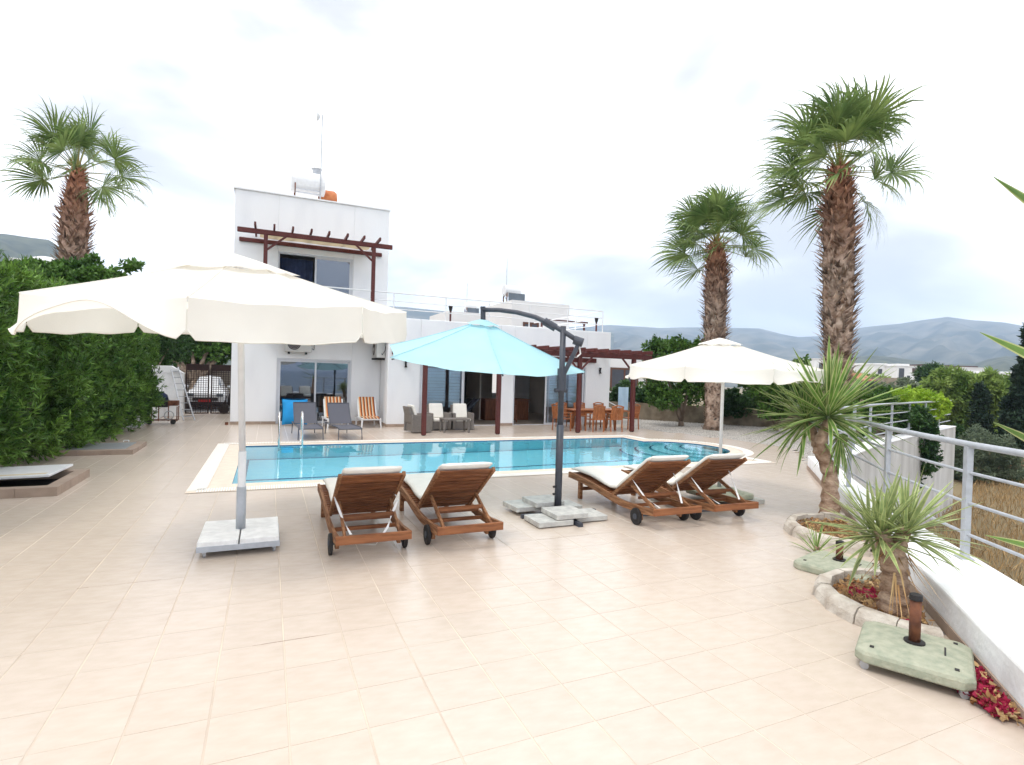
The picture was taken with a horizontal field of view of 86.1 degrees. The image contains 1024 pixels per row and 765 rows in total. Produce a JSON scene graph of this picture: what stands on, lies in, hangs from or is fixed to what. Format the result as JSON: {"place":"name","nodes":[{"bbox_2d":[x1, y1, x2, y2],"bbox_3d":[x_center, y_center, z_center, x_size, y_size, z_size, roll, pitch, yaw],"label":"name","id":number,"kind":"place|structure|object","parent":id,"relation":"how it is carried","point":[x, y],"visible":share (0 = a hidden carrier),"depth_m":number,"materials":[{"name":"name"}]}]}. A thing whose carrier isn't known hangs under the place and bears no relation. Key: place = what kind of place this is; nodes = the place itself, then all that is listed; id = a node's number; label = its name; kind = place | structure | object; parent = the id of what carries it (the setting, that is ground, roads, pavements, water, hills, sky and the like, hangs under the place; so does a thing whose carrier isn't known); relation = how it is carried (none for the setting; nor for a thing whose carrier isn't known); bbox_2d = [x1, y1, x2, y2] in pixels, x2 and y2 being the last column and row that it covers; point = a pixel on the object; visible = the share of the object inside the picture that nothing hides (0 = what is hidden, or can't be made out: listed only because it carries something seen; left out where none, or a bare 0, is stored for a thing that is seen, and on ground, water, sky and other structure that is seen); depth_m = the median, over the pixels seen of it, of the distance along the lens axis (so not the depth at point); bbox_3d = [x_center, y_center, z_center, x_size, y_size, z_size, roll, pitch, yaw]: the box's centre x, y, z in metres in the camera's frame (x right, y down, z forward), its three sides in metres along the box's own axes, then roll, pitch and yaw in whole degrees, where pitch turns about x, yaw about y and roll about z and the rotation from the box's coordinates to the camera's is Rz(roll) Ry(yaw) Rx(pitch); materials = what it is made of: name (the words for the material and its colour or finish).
{"place":"outdoors","nodes":[
{"label":"outdoors","id":0,"kind":"place"},
{"bbox_2d":[0,234,230,365],"bbox_3d":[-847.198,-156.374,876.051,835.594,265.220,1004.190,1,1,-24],"label":"hill","id":1,"kind":"structure","parent":0,"point":[14,246],"depth_m":1053.28,"materials":[{"name":"grey"}]},
{"bbox_2d":[184,403,229,411],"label":"street","id":2,"kind":"structure","parent":0,"point":[204,409],"depth_m":24.82,"materials":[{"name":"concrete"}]},
{"bbox_2d":[185,375,229,407],"bbox_3d":[-14.487,0.421,26.263,1.920,1.509,3.870,1,1,-24],"label":"white car","id":3,"kind":"object","parent":2,"relation":"on","point":[215,384],"visible":0.5,"depth_m":24.88,"materials":[{"name":"paint"}]},
{"bbox_2d":[389,306,613,349],"bbox_3d":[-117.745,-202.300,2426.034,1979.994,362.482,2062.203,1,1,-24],"label":"hill","id":4,"kind":"structure","parent":0,"point":[417,315],"depth_m":2803.32,"materials":[{"name":"grey"}]},
{"bbox_2d":[0,412,1023,764],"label":"pool deck","id":5,"kind":"structure","parent":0,"point":[136,628],"depth_m":3.95,"materials":[{"name":"beige tile"}]},
{"bbox_2d":[0,464,89,498],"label":"access hatch","id":6,"kind":"object","parent":5,"relation":"on","point":[35,481],"visible":1,"depth_m":8.35,"materials":[{"name":"beige stone"}]},
{"bbox_2d":[49,440,146,455],"bbox_3d":[-8.975,1.407,12.001,1.416,0.167,1.446,1,1,-24],"label":"access hatch","id":7,"kind":"object","parent":5,"relation":"on","point":[113,448],"visible":0.76,"depth_m":11.62,"materials":[{"name":"grey concrete"}]},
{"bbox_2d":[146,392,179,423],"bbox_3d":[-11.377,0.823,17.897,0.860,1.050,0.520,1,1,-24],"label":"barbecue","id":8,"kind":"object","parent":5,"relation":"on","point":[168,403],"visible":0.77,"depth_m":17.80,"materials":[{"name":"black metal"}]},
{"bbox_2d":[152,365,184,415],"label":"gate wall","id":9,"kind":"structure","parent":5,"relation":"on","point":[167,377],"depth_m":20.68,"materials":[{"name":"white paint"}]},
{"bbox_2d":[8,254,406,557],"bbox_3d":[-3.032,0.173,5.949,3.626,3.131,3.456,1,1,-40],"label":"parasol","id":10,"kind":"object","parent":5,"relation":"on","point":[240,300],"visible":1,"depth_m":4.93,"materials":[{"name":"beige fabric"}]},
{"bbox_2d":[185,364,230,413],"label":"iron gate","id":11,"kind":"structure","parent":5,"relation":"on","point":[206,367],"depth_m":21.77,"materials":[{"name":"black metal"}]},
{"bbox_2d":[282,399,307,424],"bbox_3d":[-7.388,1.002,18.657,0.820,0.880,0.362,1,-7,-27],"label":"floor cushion","id":12,"kind":"object","parent":5,"relation":"on","point":[288,417],"visible":0.44,"depth_m":18.45,"materials":[{"name":"blue fabric"}]},
{"bbox_2d":[291,402,323,439],"bbox_3d":[-5.867,1.067,15.699,0.671,0.944,1.926,1,1,-27],"label":"sling lounger","id":13,"kind":"object","parent":5,"relation":"on","point":[309,409],"visible":0.95,"depth_m":16.08,"materials":[{"name":"grey fabric"}]},
{"bbox_2d":[325,403,362,439],"bbox_3d":[-4.910,1.092,15.927,0.671,0.944,1.926,1,1,-30],"label":"sling lounger","id":14,"kind":"object","parent":5,"relation":"on","point":[338,413],"visible":1,"depth_m":16.27,"materials":[{"name":"grey fabric"}]},
{"bbox_2d":[317,471,411,554],"bbox_3d":[-1.817,1.339,6.497,0.820,0.859,2.235,1,1,-24],"label":"teak lounger","id":15,"kind":"object","parent":5,"relation":"on","point":[373,494],"visible":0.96,"depth_m":5.88,"materials":[{"name":"brown wood"}]},
{"bbox_2d":[323,466,401,544],"bbox_3d":[-1.836,1.228,6.533,0.682,0.769,2.229,1,1,-24],"label":"lounger cushion","id":16,"kind":"object","parent":15,"relation":"on","point":[330,483],"visible":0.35,"depth_m":5.71,"materials":[{"name":"beige fabric"}]},
{"bbox_2d":[355,397,381,427],"bbox_3d":[-4.995,1.018,19.038,0.692,1.015,1.305,1,1,-26],"label":"striped lounger","id":17,"kind":"object","parent":5,"relation":"on","point":[366,408],"visible":0.98,"depth_m":19.21,"materials":[{"name":"multicoloured fabric"}]},
{"bbox_2d":[403,406,431,432],"bbox_3d":[-3.057,1.167,17.602,0.766,0.800,0.740,1,1,-32],"label":"wicker armchair","id":18,"kind":"object","parent":5,"relation":"on","point":[412,423],"visible":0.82,"depth_m":17.36,"materials":[{"name":"grey wicker"}]},
{"bbox_2d":[230,186,610,426],"bbox_3d":[-3.835,-2.435,23.206,14.090,7.920,7.452,1,1,-24],"label":"villa","id":19,"kind":"object","parent":5,"relation":"on","point":[276,374],"visible":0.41,"depth_m":19.87,"materials":[{"name":"white paint"}]},
{"bbox_2d":[290,167,325,198],"bbox_3d":[-7.641,-7.047,20.507,1.240,1.940,0.800,1,1,-24],"label":"water tank","id":20,"kind":"object","parent":19,"relation":"on","point":[303,182],"visible":0.85,"depth_m":20.21,"materials":[{"name":"white metal"}]},
{"bbox_2d":[276,358,351,423],"bbox_3d":[-7.002,0.318,19.434,2.480,2.280,0.120,1,1,-24],"label":"sliding door","id":21,"kind":"structure","parent":19,"relation":"in","point":[315,361],"depth_m":19.39,"materials":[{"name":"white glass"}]},
{"bbox_2d":[237,221,392,301],"bbox_3d":[-6.567,-3.379,18.472,4.830,3.120,1.740,1,1,-24],"label":"balcony pergola","id":22,"kind":"object","parent":19,"relation":"on","point":[327,240],"visible":0.96,"depth_m":18.52,"materials":[{"name":"brown wood"}]},
{"bbox_2d":[278,251,352,294],"bbox_3d":[-6.935,-3.181,19.375,2.500,2.580,0.120,1,1,-24],"label":"upper window","id":23,"kind":"structure","parent":19,"relation":"in","point":[350,261],"depth_m":19.48,"materials":[{"name":"white metal"}]},
{"bbox_2d":[292,394,342,414],"bbox_3d":[-7.896,0.897,22.373,2.000,0.800,0.850,1,1,-24],"label":"sofa","id":24,"kind":"object","parent":19,"relation":"on","point":[319,403],"visible":0.38,"depth_m":22.39,"materials":[{"name":"black fabric"}]},
{"bbox_2d":[419,364,479,425],"bbox_3d":[-1.941,0.463,20.220,3.070,2.270,0.240,1,1,-24],"label":"sliding door","id":25,"kind":"structure","parent":19,"relation":"in","point":[435,394],"depth_m":20.04,"materials":[{"name":"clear glass"}]},
{"bbox_2d":[324,286,603,331],"bbox_3d":[-2.809,-2.715,23.168,11.581,0.881,6.362,1,1,-24],"label":"terrace railing","id":26,"kind":"object","parent":19,"relation":"on","point":[488,316],"visible":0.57,"depth_m":20.57,"materials":[{"name":"white metal"}]},
{"bbox_2d":[480,398,529,419],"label":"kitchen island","id":27,"kind":"structure","parent":19,"relation":"on","point":[488,408],"depth_m":23.27,"materials":[{"name":"brown wood"}]},
{"bbox_2d":[512,367,585,424],"bbox_3d":[1.462,0.515,21.733,3.220,2.330,0.240,1,1,-24],"label":"sliding door","id":28,"kind":"structure","parent":19,"relation":"in","point":[552,398],"depth_m":21.97,"materials":[{"name":"white glass"}]},
{"bbox_2d":[399,467,502,544],"bbox_3d":[-0.885,1.361,6.934,0.820,0.859,2.235,1,1,-24],"label":"teak lounger","id":29,"kind":"object","parent":5,"relation":"on","point":[448,490],"visible":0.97,"depth_m":6.33,"materials":[{"name":"brown wood"}]},
{"bbox_2d":[404,462,492,498],"bbox_3d":[-0.924,1.169,7.032,0.608,0.609,2.095,1,1,-24],"label":"lounger cushion","id":30,"kind":"object","parent":29,"relation":"on","point":[417,483],"visible":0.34,"depth_m":6.97,"materials":[{"name":"beige fabric"}]},
{"bbox_2d":[185,435,775,492],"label":"swimming pool","id":31,"kind":"structure","parent":5,"relation":"in","point":[217,472],"depth_m":11.60,"materials":[{"name":"beige tile"}]},
{"bbox_2d":[232,438,729,483],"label":"pool water","id":32,"kind":"structure","parent":31,"relation":"in","point":[287,463],"depth_m":12.94,"materials":[{"name":"blue liquid"}]},
{"bbox_2d":[390,306,595,526],"bbox_3d":[-0.367,0.321,8.271,3.362,2.936,2.726,2,1,17],"label":"cantilever parasol","id":33,"kind":"object","parent":5,"relation":"on","point":[481,348],"visible":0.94,"depth_m":7.51,"materials":[{"name":"teal fabric"}]},
{"bbox_2d":[503,499,541,512],"bbox_3d":[0.166,1.727,7.714,0.450,0.066,0.440,1,1,-27],"label":"concrete slab","id":34,"kind":"object","parent":5,"relation":"on","point":[520,505],"depth_m":7.56,"materials":[{"name":"grey concrete"}]},
{"bbox_2d":[522,495,564,507],"bbox_3d":[0.438,1.672,7.746,0.450,0.066,0.440,1,1,-25],"label":"concrete slab","id":35,"kind":"object","parent":34,"relation":"on","point":[537,501],"depth_m":7.63,"materials":[{"name":"grey concrete"}]},
{"bbox_2d":[392,345,652,435],"bbox_3d":[0.535,0.216,19.393,8.950,2.930,3.190,1,1,-24],"label":"terrace pergola","id":36,"kind":"object","parent":5,"relation":"on","point":[623,355],"visible":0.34,"depth_m":18.88,"materials":[{"name":"brown wood"}]},
{"bbox_2d":[524,513,573,527],"bbox_3d":[0.474,1.784,7.130,0.500,0.066,0.440,1,1,-24],"label":"concrete slab","id":37,"kind":"object","parent":5,"relation":"on","point":[540,520],"depth_m":6.99,"materials":[{"name":"grey concrete"}]},
{"bbox_2d":[541,505,587,519],"bbox_3d":[0.690,1.716,7.240,0.460,0.066,0.450,1,1,-24],"label":"concrete slab","id":38,"kind":"object","parent":37,"relation":"on","point":[566,512],"depth_m":7.12,"materials":[{"name":"grey concrete"}]},
{"bbox_2d":[585,405,605,431],"bbox_3d":[2.977,1.270,19.621,0.550,0.964,0.589,1,1,-27],"label":"dining chair","id":39,"kind":"object","parent":5,"relation":"on","point":[598,413],"visible":1,"depth_m":19.45,"materials":[{"name":"orange wood"}]},
{"bbox_2d":[568,459,701,524],"bbox_3d":[1.696,1.424,8.016,0.820,0.859,2.235,1,1,-23],"label":"teak lounger","id":40,"kind":"object","parent":5,"relation":"on","point":[649,478],"visible":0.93,"depth_m":7.45,"materials":[{"name":"brown wood"}]},
{"bbox_2d":[571,455,688,507],"bbox_3d":[1.666,1.256,8.071,0.671,0.653,2.182,1,1,-23],"label":"lounger cushion","id":41,"kind":"object","parent":40,"relation":"on","point":[610,477],"visible":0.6,"depth_m":8.13,"materials":[{"name":"beige fabric"}]},
{"bbox_2d":[621,457,758,519],"bbox_3d":[2.602,1.447,8.364,0.820,0.859,2.235,1,1,-22],"label":"teak lounger","id":42,"kind":"object","parent":5,"relation":"on","point":[706,474],"visible":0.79,"depth_m":7.74,"materials":[{"name":"brown wood"}]},
{"bbox_2d":[623,453,745,503],"bbox_3d":[2.572,1.278,8.420,0.671,0.653,2.182,1,1,-22],"label":"lounger cushion","id":43,"kind":"object","parent":42,"relation":"on","point":[679,476],"visible":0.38,"depth_m":7.62,"materials":[{"name":"beige fabric"}]},
{"bbox_2d":[750,497,764,503],"bbox_3d":[3.694,1.869,8.770,0.450,0.070,0.450,1,1,-24],"label":"concrete slab","id":44,"kind":"object","parent":5,"relation":"on","point":[759,500],"depth_m":8.63,"materials":[{"name":"grey concrete"}]},
{"bbox_2d":[625,338,823,501],"bbox_3d":[3.291,0.548,8.767,2.910,2.536,2.945,1,1,-24],"label":"parasol","id":45,"kind":"object","parent":44,"relation":"on","point":[722,361],"visible":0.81,"depth_m":7.96,"materials":[{"name":"beige fabric"}]},
{"bbox_2d":[783,512,869,556],"bbox_3d":[3.953,1.866,7.049,0.844,0.132,1.704,2,1,24],"label":"kerb planter","id":46,"kind":"object","parent":5,"relation":"on","point":[792,526],"visible":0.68,"depth_m":6.85,"materials":[{"name":"concrete"}]},
{"bbox_2d":[742,337,916,512],"bbox_3d":[4.436,0.644,7.809,2.073,2.584,2.072,1,1,-24],"label":"yucca","id":47,"kind":"object","parent":46,"relation":"in","point":[831,400],"visible":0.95,"depth_m":7.63,"materials":[{"name":"green plant"}]},
{"bbox_2d":[793,540,879,582],"bbox_3d":[3.363,1.777,5.633,0.673,0.310,0.673,1,1,-40],"label":"green stand","id":48,"kind":"object","parent":5,"relation":"on","point":[816,563],"visible":0.65,"depth_m":5.59,"materials":[{"name":"concrete"}]},
{"bbox_2d":[812,567,943,637],"bbox_3d":[3.072,1.868,4.801,0.788,0.130,1.575,2,1,20],"label":"kerb planter","id":49,"kind":"object","parent":5,"relation":"on","point":[829,597],"visible":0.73,"depth_m":4.57,"materials":[{"name":"concrete"}]},
{"bbox_2d":[797,517,934,624],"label":"leaf litter","id":50,"kind":"object","parent":49,"relation":"on","point":[861,597],"visible":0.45,"depth_m":5.11,"materials":[{"name":"brown plant"}]},
{"bbox_2d":[804,462,991,618],"bbox_3d":[3.090,1.270,4.466,1.234,1.335,1.095,2,1,3],"label":"yucca","id":51,"kind":"object","parent":49,"relation":"in","point":[890,551],"visible":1,"depth_m":4.41,"materials":[{"name":"green plant"}]},
{"bbox_2d":[855,592,976,698],"bbox_3d":[2.742,1.686,3.735,0.632,0.499,0.632,2,1,38],"label":"green stand","id":52,"kind":"object","parent":5,"relation":"on","point":[913,651],"visible":1,"depth_m":3.63,"materials":[{"name":"concrete"}]},
{"bbox_2d":[951,660,1022,719],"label":"bract drift","id":53,"kind":"object","parent":5,"relation":"on","point":[992,705],"visible":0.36,"depth_m":3.29,"materials":[{"name":"plant"}]},
{"bbox_2d":[970,661,1023,725],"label":"leaf drift","id":54,"kind":"object","parent":5,"relation":"on","point":[1003,717],"visible":0.41,"depth_m":3.23,"materials":[{"name":"plant"}]},
{"bbox_2d":[980,176,1023,547],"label":"yucca","id":55,"kind":"object","parent":5,"relation":"on","point":[1010,346],"visible":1,"depth_m":1.62,"materials":[{"name":"green plant"}]},
{"bbox_2d":[0,0,1023,336],"label":"sky","id":56,"kind":"structure","parent":0,"point":[554,138],"materials":[{"name":"white"}]},
{"bbox_2d":[569,317,1023,386],"bbox_3d":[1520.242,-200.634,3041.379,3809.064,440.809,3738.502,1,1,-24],"label":"mountain","id":57,"kind":"structure","parent":0,"point":[947,340],"depth_m":2681.09,"materials":[{"name":"grey stone"}]},
{"bbox_2d":[668,385,1023,585],"bbox_3d":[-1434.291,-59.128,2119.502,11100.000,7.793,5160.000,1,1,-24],"label":"field ground","id":58,"kind":"structure","parent":0,"point":[957,490],"depth_m":20.76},
{"bbox_2d":[832,443,878,496],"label":"retaining wall","id":59,"kind":"structure","parent":58,"relation":"on","point":[868,473],"depth_m":14.01,"materials":[{"name":"paint"}]},
{"bbox_2d":[853,363,886,374],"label":"valley house","id":60,"kind":"structure","parent":58,"relation":"on","point":[881,369],"depth_m":134.30,"materials":[{"name":"white paint"}]},
{"bbox_2d":[851,377,920,391],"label":"field shrub","id":61,"kind":"object","parent":58,"relation":"on","point":[902,382],"visible":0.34,"depth_m":57.42,"materials":[{"name":"green plant"}]},
{"bbox_2d":[862,434,915,506],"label":"retaining wall","id":62,"kind":"structure","parent":58,"relation":"on","point":[907,467],"depth_m":17.14,"materials":[{"name":"paint"}]},
{"bbox_2d":[885,364,920,381],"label":"valley house","id":63,"kind":"structure","parent":58,"relation":"on","point":[905,370],"depth_m":130.03,"materials":[{"name":"white paint"}]},
{"bbox_2d":[911,361,945,382],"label":"valley palm","id":64,"kind":"object","parent":58,"relation":"on","point":[919,372],"visible":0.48,"depth_m":74.80,"materials":[{"name":"green plant"}]},
{"bbox_2d":[914,425,955,524],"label":"retaining wall","id":65,"kind":"structure","parent":58,"relation":"on","point":[942,478],"depth_m":21.83,"materials":[{"name":"paint"}]},
{"bbox_2d":[832,400,951,453],"bbox_3d":[13.015,1.209,18.098,16.578,1.112,0.293,1,1,-44],"label":"terrace rail","id":66,"kind":"object","parent":65,"relation":"on","point":[891,422],"visible":0.45,"depth_m":16.77,"materials":[{"name":"white metal"}]},
{"bbox_2d":[879,401,944,488],"bbox_3d":[13.880,2.231,19.222,2.386,3.164,1.819,1,1,-24],"label":"climbing vine","id":67,"kind":"object","parent":65,"relation":"attached to","point":[921,419],"visible":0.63,"depth_m":18.86,"materials":[{"name":"green plant"}]},
{"bbox_2d":[918,364,978,432],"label":"pepper tree","id":68,"kind":"object","parent":58,"relation":"on","point":[948,382],"visible":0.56,"depth_m":44.99,"materials":[{"name":"green plant"}]},
{"bbox_2d":[925,476,1023,584],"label":"dry grass","id":69,"kind":"structure","parent":58,"relation":"on","point":[981,487],"depth_m":20.52,"materials":[{"name":"plant"}]},
{"bbox_2d":[963,381,996,441],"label":"cypress","id":70,"kind":"object","parent":58,"relation":"on","point":[981,402],"visible":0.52,"depth_m":41.68,"materials":[{"name":"green plant"}]},
{"bbox_2d":[961,365,1011,434],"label":"pepper tree","id":71,"kind":"object","parent":58,"relation":"on","point":[996,383],"visible":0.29,"depth_m":43.28,"materials":[{"name":"green plant"}]},
{"bbox_2d":[954,422,1023,484],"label":"bush","id":72,"kind":"object","parent":58,"relation":"on","point":[992,463],"visible":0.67,"depth_m":29.44,"materials":[{"name":"green plant"}]},
{"bbox_2d":[990,322,1023,449],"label":"cypress","id":73,"kind":"object","parent":58,"relation":"on","point":[1011,412],"visible":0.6,"depth_m":36.01,"materials":[{"name":"green plant"}]},
{"bbox_2d":[851,355,1017,371],"bbox_3d":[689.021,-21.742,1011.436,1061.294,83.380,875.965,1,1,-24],"label":"foothill","id":74,"kind":"structure","parent":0,"point":[1004,364],"depth_m":1091.06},
{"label":"garden ground","id":75,"kind":"structure","parent":0,"visible":0},
{"bbox_2d":[0,307,22,444],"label":"oleander shrub","id":76,"kind":"object","parent":75,"relation":"on","point":[7,334],"visible":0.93,"depth_m":8.10,"materials":[{"name":"green plant"}]},
{"bbox_2d":[0,249,55,466],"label":"oleander shrub","id":77,"kind":"object","parent":75,"relation":"on","point":[15,362],"visible":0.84,"depth_m":8.96,"materials":[{"name":"green plant"}]},
{"bbox_2d":[0,250,101,463],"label":"oleander shrub","id":78,"kind":"object","parent":75,"relation":"on","point":[61,370],"visible":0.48,"depth_m":10.42,"materials":[{"name":"green plant"}]},
{"bbox_2d":[0,251,146,304],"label":"fig tree","id":79,"kind":"object","parent":75,"relation":"on","point":[86,268],"visible":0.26,"depth_m":16.14,"materials":[{"name":"green plant"}]},
{"bbox_2d":[15,273,133,447],"bbox_3d":[-10.082,-0.353,11.961,2.896,3.958,3.048,1,1,-24],"label":"oleander shrub","id":80,"kind":"object","parent":75,"relation":"on","point":[86,433],"visible":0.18,"depth_m":12.21,"materials":[{"name":"green plant"}]},
{"bbox_2d":[0,96,162,260],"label":"fan palm","id":81,"kind":"object","parent":75,"relation":"on","point":[75,228],"visible":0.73,"depth_m":17.26,"materials":[{"name":"green plant"}]},
{"bbox_2d":[87,333,149,441],"bbox_3d":[-10.725,-0.338,13.649,2.745,3.884,3.004,1,1,-24],"label":"oleander shrub","id":82,"kind":"object","parent":75,"relation":"on","point":[121,346],"visible":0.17,"depth_m":13.63,"materials":[{"name":"green plant"}]},
{"bbox_2d":[106,324,165,433],"bbox_3d":[-11.375,-0.416,15.324,2.761,3.835,3.006,1,1,-24],"label":"oleander shrub","id":83,"kind":"object","parent":75,"relation":"on","point":[137,336],"visible":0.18,"depth_m":15.40,"materials":[{"name":"green plant"}]},
{"bbox_2d":[136,328,167,425],"bbox_3d":[-12.016,-0.396,17.066,2.499,3.788,2.727,1,1,-24],"label":"oleander shrub","id":84,"kind":"object","parent":75,"relation":"on","point":[154,354],"visible":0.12,"depth_m":17.19,"materials":[{"name":"green plant"}]},
{"bbox_2d":[147,334,194,371],"bbox_3d":[-14.706,-0.663,21.183,2.704,4.046,5.050,2,1,-2],"label":"laurel tree","id":85,"kind":"object","parent":75,"relation":"on","point":[167,357],"visible":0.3,"depth_m":22.63,"materials":[{"name":"green plant"}]},
{"bbox_2d":[152,334,231,407],"bbox_3d":[-16.827,-1.756,28.748,6.682,5.994,6.100,2,1,7],"label":"carob tree","id":86,"kind":"object","parent":75,"relation":"on","point":[210,353],"visible":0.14,"depth_m":27.76,"materials":[{"name":"green plant"}]},
{"bbox_2d":[430,311,479,322],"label":"villa","id":87,"kind":"object","parent":75,"relation":"on","point":[457,318],"visible":0.21,"depth_m":59.68,"materials":[{"name":"white paint"}]},
{"bbox_2d":[480,300,664,402],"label":"neighbour villa","id":88,"kind":"object","parent":75,"relation":"on","point":[619,370],"visible":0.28,"depth_m":43.73,"materials":[{"name":"white paint"}]},
{"bbox_2d":[502,257,524,301],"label":"neighbour water tank","id":89,"kind":"object","parent":88,"relation":"on","point":[511,292],"visible":0.85,"depth_m":44.58,"materials":[{"name":"white metal"}]},
{"bbox_2d":[610,367,637,390],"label":"window","id":90,"kind":"structure","parent":88,"relation":"in","point":[616,374],"depth_m":40.89,"materials":[{"name":"grey glass"}]},
{"bbox_2d":[609,378,658,402],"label":"garden shrub","id":91,"kind":"object","parent":75,"relation":"on","point":[640,396],"visible":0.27,"depth_m":27.53,"materials":[{"name":"green plant"}]},
{"bbox_2d":[608,418,884,463],"bbox_3d":[9.270,1.931,22.611,12.600,0.038,16.300,1,1,-24],"label":"gravel bed","id":92,"kind":"object","parent":75,"relation":"on","point":[748,430],"visible":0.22,"depth_m":20.77,"materials":[{"name":"gravel"}]},
{"bbox_2d":[637,333,704,426],"bbox_3d":[6.933,-0.113,22.981,3.131,3.977,3.098,2,1,43],"label":"citrus tree","id":93,"kind":"object","parent":92,"relation":"on","point":[670,396],"visible":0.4,"depth_m":22.71,"materials":[{"name":"green plant"}]},
{"bbox_2d":[649,180,781,430],"bbox_3d":[7.786,-3.100,21.753,4.806,9.932,4.920,2,1,39],"label":"fan palm","id":94,"kind":"object","parent":92,"relation":"on","point":[714,207],"visible":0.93,"depth_m":21.36,"materials":[{"name":"green plant"}]},
{"bbox_2d":[723,387,761,418],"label":"garden shrub","id":95,"kind":"object","parent":92,"relation":"on","point":[735,400],"visible":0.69,"depth_m":24.05,"materials":[{"name":"green plant"}]},
{"bbox_2d":[609,401,897,434],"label":"garden wall","id":96,"kind":"structure","parent":92,"relation":"on","point":[693,414],"depth_m":25.13,"materials":[{"name":"white paint"}]},
{"bbox_2d":[737,353,810,430],"bbox_3d":[10.395,0.425,21.447,2.461,3.143,3.296,1,1,-24],"label":"citrus tree","id":97,"kind":"object","parent":92,"relation":"on","point":[753,392],"visible":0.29,"depth_m":21.18,"materials":[{"name":"green plant"}]},
{"bbox_2d":[737,72,937,444],"bbox_3d":[10.253,-3.980,17.909,6.055,11.930,5.720,1,1,-44],"label":"fan palm","id":98,"kind":"object","parent":92,"relation":"on","point":[841,119],"visible":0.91,"depth_m":17.36,"materials":[{"name":"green plant"}]},
{"bbox_2d":[789,520,844,554],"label":"yucca","id":99,"kind":"object","parent":75,"relation":"on","point":[816,545],"visible":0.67,"depth_m":6.14,"materials":[{"name":"green plant"}]},
{"bbox_2d":[795,384,903,441],"bbox_3d":[11.555,1.078,17.869,4.706,2.106,2.097,1,1,-24],"label":"railing shrub","id":100,"kind":"object","parent":75,"relation":"on","point":[881,389],"visible":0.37,"depth_m":17.85,"materials":[{"name":"green plant"}]},
{"bbox_2d":[806,456,1023,726],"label":"terrace wall","id":101,"kind":"structure","parent":75,"relation":"on","point":[982,617],"depth_m":4.21,"materials":[{"name":"white paint"}]},
{"bbox_2d":[817,414,1023,560],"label":"terrace rail","id":102,"kind":"object","parent":101,"relation":"on","point":[964,530],"visible":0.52,"depth_m":5.22,"materials":[{"name":"white metal"}]},
{"bbox_2d":[887,385,953,422],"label":"lime hedge","id":103,"kind":"object","parent":75,"relation":"on","point":[917,394],"visible":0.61,"depth_m":21.23,"materials":[{"name":"green plant"}]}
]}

